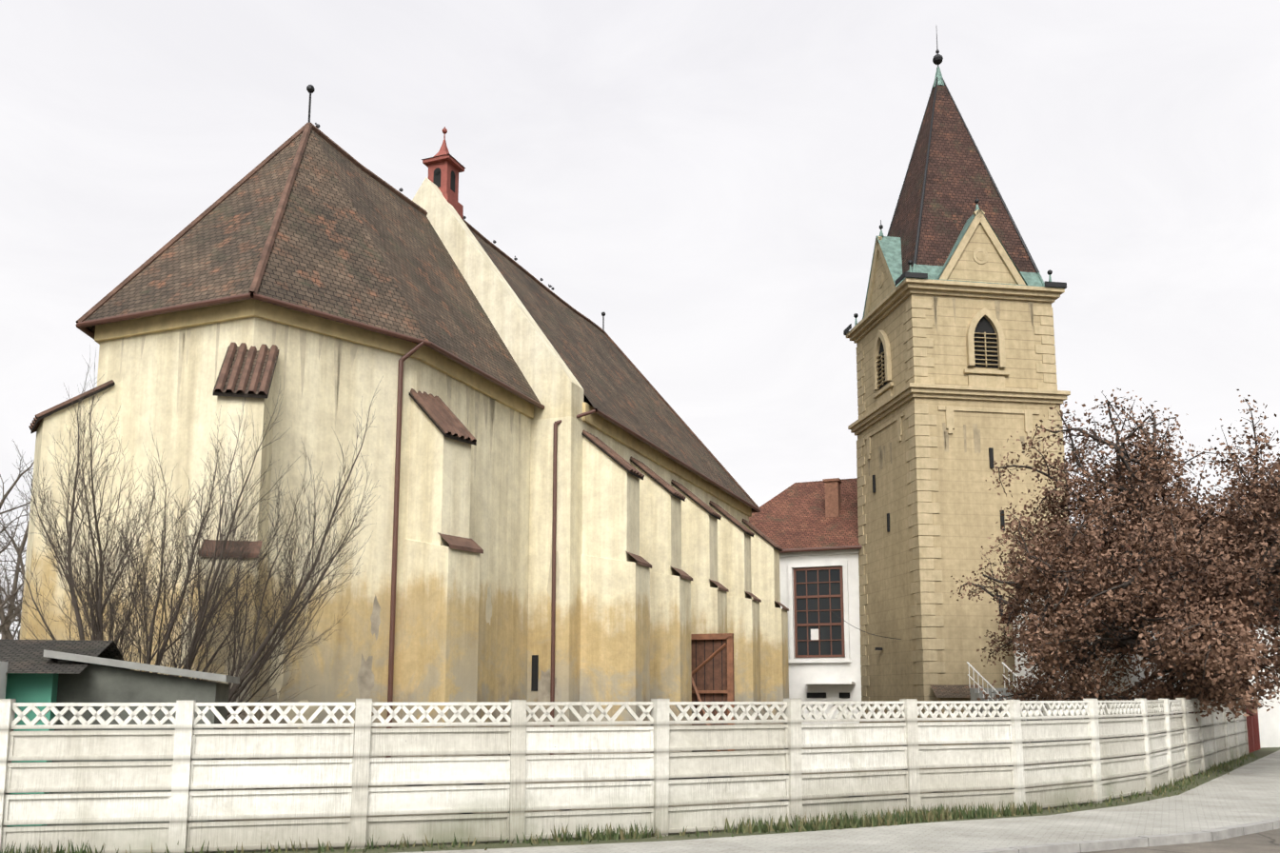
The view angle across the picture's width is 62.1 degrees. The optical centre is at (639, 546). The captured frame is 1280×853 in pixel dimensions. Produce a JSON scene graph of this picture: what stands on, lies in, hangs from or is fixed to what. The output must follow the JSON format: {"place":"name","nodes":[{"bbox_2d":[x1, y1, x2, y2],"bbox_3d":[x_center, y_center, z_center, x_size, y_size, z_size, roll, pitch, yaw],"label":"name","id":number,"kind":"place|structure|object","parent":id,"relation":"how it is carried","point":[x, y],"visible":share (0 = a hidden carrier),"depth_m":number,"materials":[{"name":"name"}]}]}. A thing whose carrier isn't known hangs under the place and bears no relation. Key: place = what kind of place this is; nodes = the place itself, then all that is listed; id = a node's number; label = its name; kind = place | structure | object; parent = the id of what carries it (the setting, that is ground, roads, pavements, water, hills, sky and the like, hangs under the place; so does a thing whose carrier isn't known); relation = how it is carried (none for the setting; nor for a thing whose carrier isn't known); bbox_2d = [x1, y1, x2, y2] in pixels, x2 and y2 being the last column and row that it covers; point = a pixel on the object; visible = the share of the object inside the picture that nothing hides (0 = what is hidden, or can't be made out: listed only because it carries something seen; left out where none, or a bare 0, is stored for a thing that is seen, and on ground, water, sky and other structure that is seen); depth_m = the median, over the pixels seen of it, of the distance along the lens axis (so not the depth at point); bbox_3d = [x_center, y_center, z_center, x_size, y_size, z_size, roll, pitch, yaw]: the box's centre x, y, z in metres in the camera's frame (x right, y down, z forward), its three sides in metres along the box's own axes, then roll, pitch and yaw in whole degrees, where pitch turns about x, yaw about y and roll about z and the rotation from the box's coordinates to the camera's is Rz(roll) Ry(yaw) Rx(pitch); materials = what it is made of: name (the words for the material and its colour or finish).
{"place":"outdoors","nodes":[
{"label":"outdoors","id":0,"kind":"place"},
{"bbox_2d":[19,84,788,789],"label":"church","id":1,"kind":"structure","parent":0,"point":[617,486],"depth_m":25.34,"materials":[{"name":"paint"}]},
{"bbox_2d":[119,321,520,471],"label":"wall stains","id":2,"kind":"object","parent":1,"relation":"attached to","point":[338,345],"visible":0.9,"depth_m":24.02,"materials":[{"name":"beige paint"}]},
{"bbox_2d":[107,544,559,728],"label":"wall stains","id":3,"kind":"object","parent":1,"relation":"attached to","point":[365,679],"visible":0.54,"depth_m":23.84,"materials":[{"name":"beige paint"}]},
{"bbox_2d":[315,122,554,290],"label":"pigeons","id":4,"kind":"object","parent":1,"relation":"on","point":[318,126],"visible":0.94,"depth_m":37.61,"materials":[{"name":"grey"}]},
{"bbox_2d":[0,0,1279,639],"label":"sky","id":5,"kind":"structure","parent":0,"point":[717,180],"materials":[{"name":"white"}]},
{"bbox_2d":[187,744,1262,852],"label":"yard ground","id":6,"kind":"structure","parent":0,"point":[631,779],"depth_m":21.95,"materials":[{"name":"grey concrete"}]},
{"bbox_2d":[0,511,26,639],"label":"bare tree","id":7,"kind":"object","parent":6,"relation":"on","point":[3,616],"visible":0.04,"depth_m":29.57,"materials":[{"name":"brown plant"}]},
{"bbox_2d":[0,488,30,639],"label":"bare tree","id":8,"kind":"object","parent":6,"relation":"on","point":[15,576],"visible":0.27,"depth_m":34.77,"materials":[{"name":"brown plant"}]},
{"bbox_2d":[0,452,34,637],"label":"bare tree","id":9,"kind":"object","parent":6,"relation":"on","point":[2,502],"visible":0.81,"depth_m":25.42,"materials":[{"name":"brown plant"}]},
{"bbox_2d":[0,639,239,826],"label":"shed","id":10,"kind":"structure","parent":6,"relation":"on","point":[59,671],"depth_m":15.09,"materials":[{"name":"concrete"}]},
{"bbox_2d":[0,352,383,718],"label":"bare multistem tree","id":11,"kind":"object","parent":6,"relation":"on","point":[98,605],"visible":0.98,"depth_m":18.73,"materials":[{"name":"brown plant"}]},
{"bbox_2d":[0,697,1248,852],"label":"concrete fence","id":12,"kind":"object","parent":6,"relation":"on","point":[180,805],"visible":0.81,"depth_m":13.80,"materials":[{"name":"white concrete"}]},
{"bbox_2d":[1245,699,1260,752],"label":"red gate","id":13,"kind":"structure","parent":12,"relation":"attached to","point":[1252,728],"depth_m":35.34,"materials":[{"name":"red paint"}]},
{"bbox_2d":[0,750,1262,852],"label":"grass tufts","id":14,"kind":"object","parent":6,"relation":"on","point":[897,817],"visible":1,"depth_m":14.98,"materials":[{"name":"green plant"}]},
{"bbox_2d":[203,747,1279,852],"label":"grass strip","id":15,"kind":"object","parent":6,"relation":"on","point":[1262,752],"depth_m":14.14,"materials":[{"name":"green plant"}]},
{"bbox_2d":[748,477,862,723],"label":"house","id":16,"kind":"structure","parent":6,"relation":"on","point":[811,528],"depth_m":49.90,"materials":[{"name":"white paint"}]},
{"bbox_2d":[830,610,901,639],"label":"cable","id":17,"kind":"object","parent":16,"relation":"attached to","point":[866,632],"visible":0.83,"depth_m":46.64,"materials":[{"name":"grey metal"}]},
{"bbox_2d":[843,32,1070,722],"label":"bell tower","id":18,"kind":"structure","parent":6,"relation":"on","point":[929,513],"depth_m":44.71,"materials":[{"name":"stone"}]},
{"bbox_2d":[867,295,1040,475],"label":"wall stains","id":19,"kind":"object","parent":18,"relation":"attached to","point":[976,437],"visible":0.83,"depth_m":44.52,"materials":[{"name":"paint"}]},
{"bbox_2d":[930,684,983,745],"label":"shed","id":20,"kind":"structure","parent":6,"relation":"on","point":[950,692],"depth_m":40.86,"materials":[{"name":"stone"}]},
{"bbox_2d":[966,661,1068,744],"bbox_3d":[13.442,5.625,38.007,1.500,3.143,4.022,2,-8,-12],"label":"stair railing","id":21,"kind":"object","parent":6,"relation":"on","point":[975,693],"visible":0.1,"depth_m":39.14,"materials":[{"name":"metal"}]},
{"bbox_2d":[949,387,1279,744],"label":"oak tree","id":22,"kind":"object","parent":6,"relation":"on","point":[1196,588],"visible":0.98,"depth_m":27.82,"materials":[{"name":"brown plant"}]},
{"bbox_2d":[998,534,1279,748],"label":"house","id":23,"kind":"structure","parent":6,"relation":"on","point":[1269,720],"depth_m":39.03,"materials":[{"name":"white paint"}]},
{"bbox_2d":[396,749,1279,852],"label":"sidewalk pavement","id":24,"kind":"structure","parent":0,"point":[1249,793],"depth_m":14.82,"materials":[{"name":"grey concrete"}]},
{"bbox_2d":[1078,827,1279,852],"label":"road","id":25,"kind":"structure","parent":0,"point":[1266,841],"depth_m":13.87,"materials":[{"name":"grey asphalt"}]},
{"label":"ground","id":26,"kind":"structure","parent":0,"visible":0},
{"bbox_2d":[954,817,1279,852],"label":"kerb","id":27,"kind":"structure","parent":26,"relation":"on","point":[1219,833],"depth_m":13.90,"materials":[{"name":"concrete"}]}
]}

